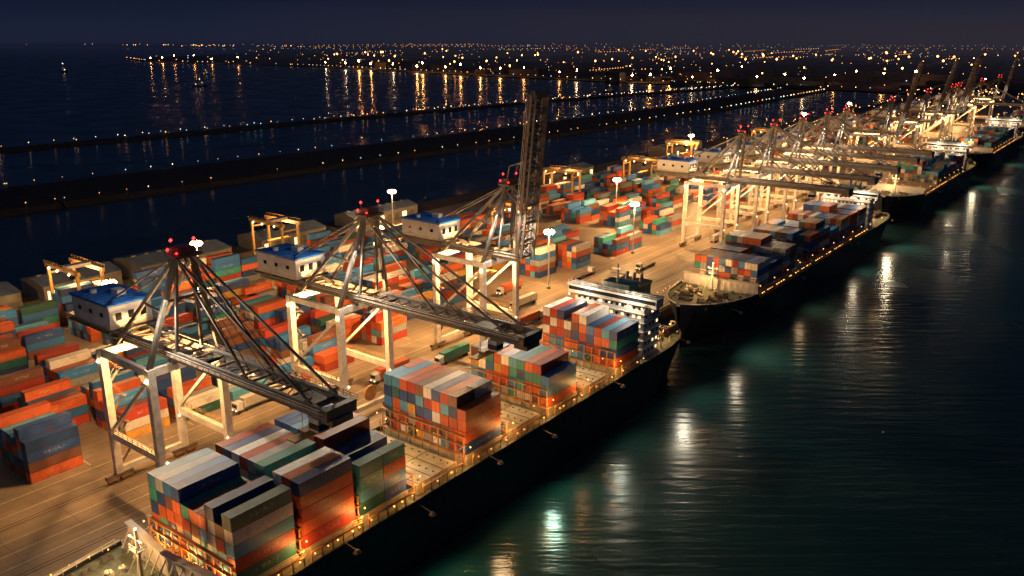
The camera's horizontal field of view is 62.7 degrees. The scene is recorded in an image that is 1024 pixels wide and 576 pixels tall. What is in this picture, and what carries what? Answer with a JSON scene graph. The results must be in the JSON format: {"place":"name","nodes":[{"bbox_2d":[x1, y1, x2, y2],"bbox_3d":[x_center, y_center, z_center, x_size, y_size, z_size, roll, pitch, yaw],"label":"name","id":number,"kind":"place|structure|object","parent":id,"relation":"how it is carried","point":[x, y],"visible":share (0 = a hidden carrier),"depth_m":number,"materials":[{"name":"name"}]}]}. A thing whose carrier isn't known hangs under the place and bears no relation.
{"place":"outdoors","nodes":[
{"label":"outdoors","id":0,"kind":"place"},
{"bbox_2d":[0,40,850,47],"bbox_3d":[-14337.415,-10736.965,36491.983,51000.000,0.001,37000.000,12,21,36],"label":"distant coast ground","id":1,"kind":"structure","parent":0,"point":[179,43],"depth_m":21798.45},
{"bbox_2d":[20,93,939,302],"bbox_3d":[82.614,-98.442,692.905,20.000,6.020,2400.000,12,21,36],"label":"perimeter road","id":2,"kind":"structure","parent":0,"point":[421,207],"depth_m":561.31,"materials":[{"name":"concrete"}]},
{"bbox_2d":[0,281,22,308],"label":"warehouse","id":3,"kind":"structure","parent":2,"relation":"on","point":[10,295],"depth_m":320.19,"materials":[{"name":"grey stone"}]},
{"bbox_2d":[19,261,122,300],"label":"warehouse","id":4,"kind":"structure","parent":2,"relation":"on","point":[36,286],"depth_m":341.70,"materials":[{"name":"grey metal"}]},
{"bbox_2d":[113,239,231,279],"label":"warehouse","id":5,"kind":"structure","parent":2,"relation":"on","point":[128,265],"depth_m":368.32,"materials":[{"name":"grey metal"}]},
{"bbox_2d":[237,220,325,249],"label":"warehouse","id":6,"kind":"structure","parent":2,"relation":"on","point":[261,235],"depth_m":420.35,"materials":[{"name":"grey metal"}]},
{"bbox_2d":[334,199,417,227],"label":"warehouse","id":7,"kind":"structure","parent":2,"relation":"on","point":[404,207],"depth_m":481.05,"materials":[{"name":"grey metal"}]},
{"bbox_2d":[530,162,592,183],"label":"warehouse","id":8,"kind":"structure","parent":2,"relation":"on","point":[586,168],"depth_m":620.18,"materials":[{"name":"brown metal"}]},
{"bbox_2d":[648,138,701,156],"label":"warehouse","id":9,"kind":"structure","parent":2,"relation":"on","point":[658,151],"depth_m":740.90,"materials":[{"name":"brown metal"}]},
{"bbox_2d":[0,40,1023,575],"bbox_3d":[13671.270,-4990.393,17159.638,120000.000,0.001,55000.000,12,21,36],"label":"water","id":10,"kind":"structure","parent":0,"point":[864,416],"depth_m":316.33,"materials":[{"name":"teal liquid"}]},
{"bbox_2d":[50,263,680,575],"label":"container ship","id":11,"kind":"object","parent":10,"relation":"on","point":[267,499],"visible":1,"depth_m":175.25,"materials":[{"name":"metal"}]},
{"bbox_2d":[343,148,1007,554],"bbox_3d":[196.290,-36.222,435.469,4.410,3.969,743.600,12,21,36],"label":"lamp outriggers","id":12,"kind":"object","parent":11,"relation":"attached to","point":[431,514],"visible":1,"depth_m":184.67,"materials":[{"name":"metal"}]},
{"bbox_2d":[0,85,738,152],"bbox_3d":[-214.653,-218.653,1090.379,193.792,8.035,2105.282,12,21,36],"label":"breakwater","id":13,"kind":"object","parent":10,"relation":"in","point":[119,139],"visible":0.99,"depth_m":1040.02,"materials":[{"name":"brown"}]},
{"bbox_2d":[0,87,824,216],"bbox_3d":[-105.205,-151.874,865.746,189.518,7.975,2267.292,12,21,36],"label":"breakwater","id":14,"kind":"object","parent":10,"relation":"in","point":[18,200],"visible":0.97,"depth_m":718.98,"materials":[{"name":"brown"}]},
{"bbox_2d":[663,181,889,347],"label":"container ship","id":15,"kind":"object","parent":10,"relation":"on","point":[755,279],"visible":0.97,"depth_m":332.54,"materials":[{"name":"metal"}]},
{"bbox_2d":[870,133,975,221],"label":"container ship","id":16,"kind":"object","parent":10,"relation":"on","point":[946,170],"visible":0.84,"depth_m":543.14,"materials":[{"name":"metal"}]},
{"bbox_2d":[958,111,1022,171],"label":"container ship","id":17,"kind":"object","parent":10,"relation":"on","point":[991,140],"visible":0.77,"depth_m":729.09,"materials":[{"name":"metal"}]},
{"bbox_2d":[0,93,1023,575],"bbox_3d":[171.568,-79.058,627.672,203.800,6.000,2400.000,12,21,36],"label":"quay ground","id":18,"kind":"structure","parent":0,"point":[94,443],"depth_m":239.36,"materials":[{"name":"concrete"}]},
{"bbox_2d":[0,317,16,336],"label":"container stack","id":19,"kind":"object","parent":18,"relation":"on","point":[6,326],"visible":0.3,"depth_m":268.32,"materials":[{"name":"paint"}]},
{"bbox_2d":[0,306,18,325],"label":"container stack","id":20,"kind":"object","parent":18,"relation":"on","point":[8,313],"visible":0.49,"depth_m":288.85,"materials":[{"name":"paint"}]},
{"bbox_2d":[0,333,28,371],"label":"container stack","id":21,"kind":"object","parent":18,"relation":"on","point":[13,353],"visible":0.73,"depth_m":252.25,"materials":[{"name":"paint"}]},
{"bbox_2d":[0,365,45,413],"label":"container stack","id":22,"kind":"object","parent":18,"relation":"on","point":[14,382],"visible":0.7,"depth_m":234.65,"materials":[{"name":"paint"}]},
{"bbox_2d":[16,299,60,326],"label":"container stack","id":23,"kind":"object","parent":18,"relation":"on","point":[47,310],"visible":0.58,"depth_m":296.21,"materials":[{"name":"paint"}]},
{"bbox_2d":[15,319,65,359],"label":"container stack","id":24,"kind":"object","parent":18,"relation":"on","point":[38,336],"visible":0.65,"depth_m":276.51,"materials":[{"name":"paint"}]},
{"bbox_2d":[0,400,82,483],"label":"container stack","id":25,"kind":"object","parent":18,"relation":"on","point":[40,441],"visible":1,"depth_m":200.23,"materials":[{"name":"paint"}]},
{"bbox_2d":[17,377,89,424],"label":"container stack","id":26,"kind":"object","parent":18,"relation":"on","point":[61,395],"visible":0.52,"depth_m":225.36,"materials":[{"name":"paint"}]},
{"bbox_2d":[33,343,99,391],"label":"container stack","id":27,"kind":"object","parent":18,"relation":"on","point":[75,365],"visible":0.69,"depth_m":247.34,"materials":[{"name":"paint"}]},
{"bbox_2d":[52,281,93,324],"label":"container stack","id":28,"kind":"object","parent":18,"relation":"on","point":[61,296],"visible":0.33,"depth_m":305.60,"materials":[{"name":"paint"}]},
{"bbox_2d":[43,254,104,298],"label":"rubber tyred gantry crane","id":29,"kind":"object","parent":18,"relation":"on","point":[73,274],"visible":0.63,"depth_m":308.51,"materials":[{"name":"yellow paint"}]},
{"bbox_2d":[67,311,101,342],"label":"container stack","id":30,"kind":"object","parent":18,"relation":"on","point":[84,332],"visible":0.36,"depth_m":290.38,"materials":[{"name":"paint"}]},
{"bbox_2d":[80,369,143,408],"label":"container stack","id":31,"kind":"object","parent":18,"relation":"on","point":[88,388],"visible":0.23,"depth_m":238.16,"materials":[{"name":"paint"}]},
{"bbox_2d":[92,376,170,438],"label":"container stack","id":32,"kind":"object","parent":18,"relation":"on","point":[138,417],"visible":0.52,"depth_m":221.92,"materials":[{"name":"paint"}]},
{"bbox_2d":[123,340,168,382],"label":"container stack","id":33,"kind":"object","parent":18,"relation":"on","point":[139,355],"visible":0.28,"depth_m":254.76,"materials":[{"name":"paint"}]},
{"bbox_2d":[127,266,167,298],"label":"container stack","id":34,"kind":"object","parent":18,"relation":"on","point":[138,275],"visible":0.27,"depth_m":328.12,"materials":[{"name":"paint"}]},
{"bbox_2d":[151,302,194,326],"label":"container stack","id":35,"kind":"object","parent":18,"relation":"on","point":[186,318],"visible":0.31,"depth_m":292.83,"materials":[{"name":"paint"}]},
{"bbox_2d":[156,367,220,420],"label":"container stack","id":36,"kind":"object","parent":18,"relation":"on","point":[204,396],"visible":0.48,"depth_m":234.74,"materials":[{"name":"paint"}]},
{"bbox_2d":[179,320,213,339],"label":"container stack","id":37,"kind":"object","parent":18,"relation":"on","point":[206,332],"visible":0.2,"depth_m":281.44,"materials":[{"name":"paint"}]},
{"bbox_2d":[173,290,222,321],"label":"container stack","id":38,"kind":"object","parent":18,"relation":"on","point":[190,305],"visible":0.25,"depth_m":299.78,"materials":[{"name":"paint"}]},
{"bbox_2d":[68,236,357,484],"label":"ship to shore gantry crane","id":39,"kind":"object","parent":18,"relation":"on","point":[116,310],"visible":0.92,"depth_m":181.08,"materials":[{"name":"metal"}]},
{"bbox_2d":[178,251,262,289],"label":"container stack","id":40,"kind":"object","parent":18,"relation":"on","point":[226,266],"visible":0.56,"depth_m":351.12,"materials":[{"name":"paint"}]},
{"bbox_2d":[200,301,246,329],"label":"container stack","id":41,"kind":"object","parent":18,"relation":"on","point":[203,314],"visible":0.23,"depth_m":291.54,"materials":[{"name":"paint"}]},
{"bbox_2d":[207,277,258,306],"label":"container stack","id":42,"kind":"object","parent":18,"relation":"on","point":[235,285],"visible":0.34,"depth_m":312.64,"materials":[{"name":"paint"}]},
{"bbox_2d":[211,320,259,352],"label":"container stack","id":43,"kind":"object","parent":18,"relation":"on","point":[241,344],"visible":0.52,"depth_m":280.18,"materials":[{"name":"paint"}]},
{"bbox_2d":[211,358,267,400],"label":"container stack","id":44,"kind":"object","parent":18,"relation":"on","point":[236,392],"visible":0.17,"depth_m":245.10,"materials":[{"name":"paint"}]},
{"bbox_2d":[231,384,279,413],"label":"yard truck","id":45,"kind":"object","parent":18,"relation":"on","point":[242,403],"visible":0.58,"depth_m":234.77,"materials":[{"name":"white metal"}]},
{"bbox_2d":[233,294,285,334],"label":"container stack","id":46,"kind":"object","parent":18,"relation":"on","point":[264,307],"visible":0.56,"depth_m":296.54,"materials":[{"name":"paint"}]},
{"bbox_2d":[241,281,284,298],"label":"container stack","id":47,"kind":"object","parent":18,"relation":"on","point":[260,289],"visible":0.29,"depth_m":319.01,"materials":[{"name":"paint"}]},
{"bbox_2d":[249,212,300,254],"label":"rubber tyred gantry crane","id":48,"kind":"object","parent":18,"relation":"on","point":[270,220],"visible":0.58,"depth_m":387.42,"materials":[{"name":"yellow paint"}]},
{"bbox_2d":[260,321,310,365],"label":"container stack","id":49,"kind":"object","parent":18,"relation":"on","point":[281,349],"visible":0.43,"depth_m":268.77,"materials":[{"name":"paint"}]},
{"bbox_2d":[275,303,311,326],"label":"container stack","id":50,"kind":"object","parent":18,"relation":"on","point":[304,317],"visible":0.48,"depth_m":299.19,"materials":[{"name":"paint"}]},
{"bbox_2d":[274,263,343,298],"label":"container stack","id":51,"kind":"object","parent":18,"relation":"on","point":[283,290],"visible":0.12,"depth_m":324.96,"materials":[{"name":"paint"}]},
{"bbox_2d":[298,327,353,372],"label":"container stack","id":52,"kind":"object","parent":18,"relation":"on","point":[323,351],"visible":0.55,"depth_m":264.97,"materials":[{"name":"paint"}]},
{"bbox_2d":[304,230,356,246],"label":"container stack","id":53,"kind":"object","parent":18,"relation":"on","point":[313,237],"visible":0.15,"depth_m":394.31,"materials":[{"name":"paint"}]},
{"bbox_2d":[310,238,360,271],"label":"container stack","id":54,"kind":"object","parent":18,"relation":"on","point":[328,247],"visible":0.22,"depth_m":367.84,"materials":[{"name":"paint"}]},
{"bbox_2d":[310,303,362,341],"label":"container stack","id":55,"kind":"object","parent":18,"relation":"on","point":[321,320],"visible":0.42,"depth_m":288.96,"materials":[{"name":"paint"}]},
{"bbox_2d":[305,271,398,313],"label":"container stack","id":56,"kind":"object","parent":18,"relation":"on","point":[393,281],"visible":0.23,"depth_m":323.36,"materials":[{"name":"paint"}]},
{"bbox_2d":[344,253,405,275],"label":"container stack","id":57,"kind":"object","parent":18,"relation":"on","point":[392,266],"visible":0.27,"depth_m":357.88,"materials":[{"name":"paint"}]},
{"bbox_2d":[360,223,401,245],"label":"container stack","id":58,"kind":"object","parent":18,"relation":"on","point":[369,235],"visible":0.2,"depth_m":416.28,"materials":[{"name":"paint"}]},
{"bbox_2d":[360,308,406,344],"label":"container stack","id":59,"kind":"object","parent":18,"relation":"on","point":[372,330],"visible":0.69,"depth_m":287.99,"materials":[{"name":"paint"}]},
{"bbox_2d":[368,357,408,383],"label":"yard truck","id":60,"kind":"object","parent":18,"relation":"on","point":[376,376],"visible":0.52,"depth_m":254.58,"materials":[{"name":"orange metal"}]},
{"bbox_2d":[360,237,424,260],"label":"container stack","id":61,"kind":"object","parent":18,"relation":"on","point":[402,255],"visible":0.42,"depth_m":392.81,"materials":[{"name":"paint"}]},
{"bbox_2d":[363,287,432,320],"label":"container stack","id":62,"kind":"object","parent":18,"relation":"on","point":[426,294],"visible":0.1,"depth_m":316.48,"materials":[{"name":"paint"}]},
{"bbox_2d":[253,200,542,413],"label":"ship to shore gantry crane","id":63,"kind":"object","parent":18,"relation":"on","point":[301,267],"visible":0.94,"depth_m":220.33,"materials":[{"name":"metal"}]},
{"bbox_2d":[399,262,465,292],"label":"container stack","id":64,"kind":"object","parent":18,"relation":"on","point":[418,277],"visible":0.38,"depth_m":349.57,"materials":[{"name":"paint"}]},
{"bbox_2d":[423,271,466,305],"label":"container stack","id":65,"kind":"object","parent":18,"relation":"on","point":[446,290],"visible":0.44,"depth_m":331.85,"materials":[{"name":"paint"}]},
{"bbox_2d":[415,234,487,265],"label":"container stack","id":66,"kind":"object","parent":18,"relation":"on","point":[429,249],"visible":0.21,"depth_m":385.97,"materials":[{"name":"paint"}]},
{"bbox_2d":[434,342,469,364],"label":"yard truck","id":67,"kind":"object","parent":18,"relation":"on","point":[443,357],"visible":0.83,"depth_m":270.58,"materials":[{"name":"green metal"}]},
{"bbox_2d":[398,90,549,349],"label":"ship to shore gantry crane","id":68,"kind":"object","parent":18,"relation":"on","point":[443,232],"visible":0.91,"depth_m":265.81,"materials":[{"name":"metal"}]},
{"bbox_2d":[453,208,500,237],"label":"container stack","id":69,"kind":"object","parent":18,"relation":"on","point":[464,221],"visible":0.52,"depth_m":442.69,"materials":[{"name":"paint"}]},
{"bbox_2d":[448,236,524,275],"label":"container stack","id":70,"kind":"object","parent":18,"relation":"on","point":[504,240],"visible":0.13,"depth_m":377.33,"materials":[{"name":"paint"}]},
{"bbox_2d":[0,110,1007,575],"bbox_3d":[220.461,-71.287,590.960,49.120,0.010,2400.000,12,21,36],"label":"painted markings","id":71,"kind":"object","parent":18,"relation":"on","point":[278,406],"visible":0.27,"depth_m":206.11,"materials":[{"name":"paint"}]},
{"bbox_2d":[479,223,528,239],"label":"container stack","id":72,"kind":"object","parent":18,"relation":"on","point":[505,230],"visible":0.2,"depth_m":419.60,"materials":[{"name":"paint"}]},
{"bbox_2d":[0,108,1014,575],"bbox_3d":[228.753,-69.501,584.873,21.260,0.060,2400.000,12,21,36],"label":"crane rails","id":73,"kind":"object","parent":18,"relation":"on","point":[290,410],"depth_m":210.03,"materials":[{"name":"metal"}]},
{"bbox_2d":[489,200,540,236],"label":"rubber tyred gantry crane","id":74,"kind":"object","parent":18,"relation":"on","point":[506,208],"visible":0.14,"depth_m":419.92,"materials":[{"name":"yellow paint"}]},
{"bbox_2d":[519,309,542,325],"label":"yard truck","id":75,"kind":"object","parent":18,"relation":"on","point":[530,316],"visible":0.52,"depth_m":306.41,"materials":[{"name":"orange metal"}]},
{"bbox_2d":[509,184,559,206],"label":"container stack","id":76,"kind":"object","parent":18,"relation":"on","point":[548,193],"visible":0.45,"depth_m":526.59,"materials":[{"name":"paint"}]},
{"bbox_2d":[521,243,555,277],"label":"container stack","id":77,"kind":"object","parent":18,"relation":"on","point":[536,265],"visible":0.92,"depth_m":366.62,"materials":[{"name":"paint"}]},
{"bbox_2d":[524,223,579,249],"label":"container stack","id":78,"kind":"object","parent":18,"relation":"on","point":[562,231],"visible":0.56,"depth_m":422.75,"materials":[{"name":"paint"}]},
{"bbox_2d":[543,165,582,192],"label":"rubber tyred gantry crane","id":79,"kind":"object","parent":18,"relation":"on","point":[565,170],"visible":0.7,"depth_m":536.41,"materials":[{"name":"yellow paint"}]},
{"bbox_2d":[541,192,589,215],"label":"container stack","id":80,"kind":"object","parent":18,"relation":"on","point":[554,207],"visible":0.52,"depth_m":504.69,"materials":[{"name":"paint"}]},
{"bbox_2d":[553,238,590,268],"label":"container stack","id":81,"kind":"object","parent":18,"relation":"on","point":[573,254],"visible":0.98,"depth_m":381.72,"materials":[{"name":"paint"}]},
{"bbox_2d":[554,173,594,198],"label":"container stack","id":82,"kind":"object","parent":18,"relation":"on","point":[564,190],"visible":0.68,"depth_m":552.02,"materials":[{"name":"paint"}]},
{"bbox_2d":[561,198,599,223],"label":"container stack","id":83,"kind":"object","parent":18,"relation":"on","point":[584,211],"visible":0.98,"depth_m":477.08,"materials":[{"name":"paint"}]},
{"bbox_2d":[584,185,620,200],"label":"container stack","id":84,"kind":"object","parent":18,"relation":"on","point":[598,193],"visible":0.88,"depth_m":540.94,"materials":[{"name":"paint"}]},
{"bbox_2d":[592,172,615,187],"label":"container stack","id":85,"kind":"object","parent":18,"relation":"on","point":[599,180],"visible":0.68,"depth_m":576.84,"materials":[{"name":"paint"}]},
{"bbox_2d":[594,224,641,255],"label":"container stack","id":86,"kind":"object","parent":18,"relation":"on","point":[618,241],"visible":0.94,"depth_m":408.09,"materials":[{"name":"paint"}]},
{"bbox_2d":[607,176,632,195],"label":"container stack","id":87,"kind":"object","parent":18,"relation":"on","point":[626,187],"visible":0.65,"depth_m":559.14,"materials":[{"name":"paint"}]},
{"bbox_2d":[599,199,641,226],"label":"container stack","id":88,"kind":"object","parent":18,"relation":"on","point":[620,213],"visible":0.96,"depth_m":468.70,"materials":[{"name":"paint"}]},
{"bbox_2d":[621,155,657,176],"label":"rubber tyred gantry crane","id":89,"kind":"object","parent":18,"relation":"on","point":[644,160],"visible":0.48,"depth_m":583.97,"materials":[{"name":"yellow paint"}]},
{"bbox_2d":[634,175,678,197],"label":"container stack","id":90,"kind":"object","parent":18,"relation":"on","point":[652,186],"visible":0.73,"depth_m":540.51,"materials":[{"name":"paint"}]},
{"bbox_2d":[639,206,681,235],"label":"container stack","id":91,"kind":"object","parent":18,"relation":"on","point":[661,220],"visible":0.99,"depth_m":451.19,"materials":[{"name":"paint"}]},
{"bbox_2d":[645,185,691,208],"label":"container stack","id":92,"kind":"object","parent":18,"relation":"on","point":[671,196],"visible":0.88,"depth_m":512.26,"materials":[{"name":"paint"}]},
{"bbox_2d":[703,188,736,209],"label":"container stack","id":93,"kind":"object","parent":18,"relation":"on","point":[707,197],"visible":0.37,"depth_m":513.46,"materials":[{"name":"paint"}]},
{"bbox_2d":[655,125,853,246],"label":"ship to shore gantry crane","id":94,"kind":"object","parent":18,"relation":"on","point":[685,167],"visible":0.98,"depth_m":406.71,"materials":[{"name":"metal"}]},
{"bbox_2d":[693,119,878,232],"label":"ship to shore gantry crane","id":95,"kind":"object","parent":18,"relation":"on","point":[705,158],"visible":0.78,"depth_m":436.13,"materials":[{"name":"metal"}]},
{"bbox_2d":[726,113,901,219],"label":"ship to shore gantry crane","id":96,"kind":"object","parent":18,"relation":"on","point":[753,155],"visible":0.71,"depth_m":466.71,"materials":[{"name":"metal"}]},
{"bbox_2d":[755,109,919,207],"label":"ship to shore gantry crane","id":97,"kind":"object","parent":18,"relation":"on","point":[784,148],"visible":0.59,"depth_m":495.13,"materials":[{"name":"metal"}]},
{"bbox_2d":[777,105,934,198],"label":"ship to shore gantry crane","id":98,"kind":"object","parent":18,"relation":"on","point":[913,152],"visible":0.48,"depth_m":521.58,"materials":[{"name":"metal"}]},
{"bbox_2d":[828,61,925,177],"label":"ship to shore gantry crane","id":99,"kind":"object","parent":18,"relation":"on","point":[881,133],"visible":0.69,"depth_m":608.00,"materials":[{"name":"metal"}]},
{"bbox_2d":[868,59,960,161],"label":"ship to shore gantry crane","id":100,"kind":"object","parent":18,"relation":"on","point":[908,121],"visible":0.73,"depth_m":695.89,"materials":[{"name":"metal"}]},
{"bbox_2d":[898,57,981,148],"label":"ship to shore gantry crane","id":101,"kind":"object","parent":18,"relation":"on","point":[942,113],"visible":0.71,"depth_m":769.77,"materials":[{"name":"metal"}]},
{"bbox_2d":[912,55,983,146],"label":"ship to shore gantry crane","id":102,"kind":"object","parent":18,"relation":"on","point":[965,104],"visible":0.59,"depth_m":789.08,"materials":[{"name":"metal"}]},
{"bbox_2d":[933,78,1023,136],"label":"ship to shore gantry crane","id":103,"kind":"object","parent":18,"relation":"on","point":[974,104],"visible":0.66,"depth_m":877.97,"materials":[{"name":"metal"}]},
{"bbox_2d":[956,52,1019,127],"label":"ship to shore gantry crane","id":104,"kind":"object","parent":18,"relation":"on","point":[990,99],"visible":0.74,"depth_m":963.31,"materials":[{"name":"metal"}]},
{"bbox_2d":[0,0,1023,40],"label":"sky","id":105,"kind":"structure","parent":0,"point":[962,20],"materials":[{"name":"blue"}]},
{"bbox_2d":[128,41,1023,95],"bbox_3d":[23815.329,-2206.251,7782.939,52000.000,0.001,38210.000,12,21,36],"label":"shore ground","id":106,"kind":"structure","parent":0,"point":[873,49],"depth_m":6339.00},
{"bbox_2d":[133,43,1015,86],"bbox_3d":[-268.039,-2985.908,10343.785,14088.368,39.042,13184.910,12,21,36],"label":"city lights","id":107,"kind":"object","parent":106,"relation":"on","point":[657,53],"visible":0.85,"depth_m":4565.62,"materials":[{"name":"yellow"}]},
{"bbox_2d":[240,53,1023,91],"bbox_3d":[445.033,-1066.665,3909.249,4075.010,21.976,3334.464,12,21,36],"label":"city buildings","id":108,"kind":"structure","parent":106,"relation":"on","point":[869,70],"depth_m":2847.11,"materials":[{"name":"black concrete"}]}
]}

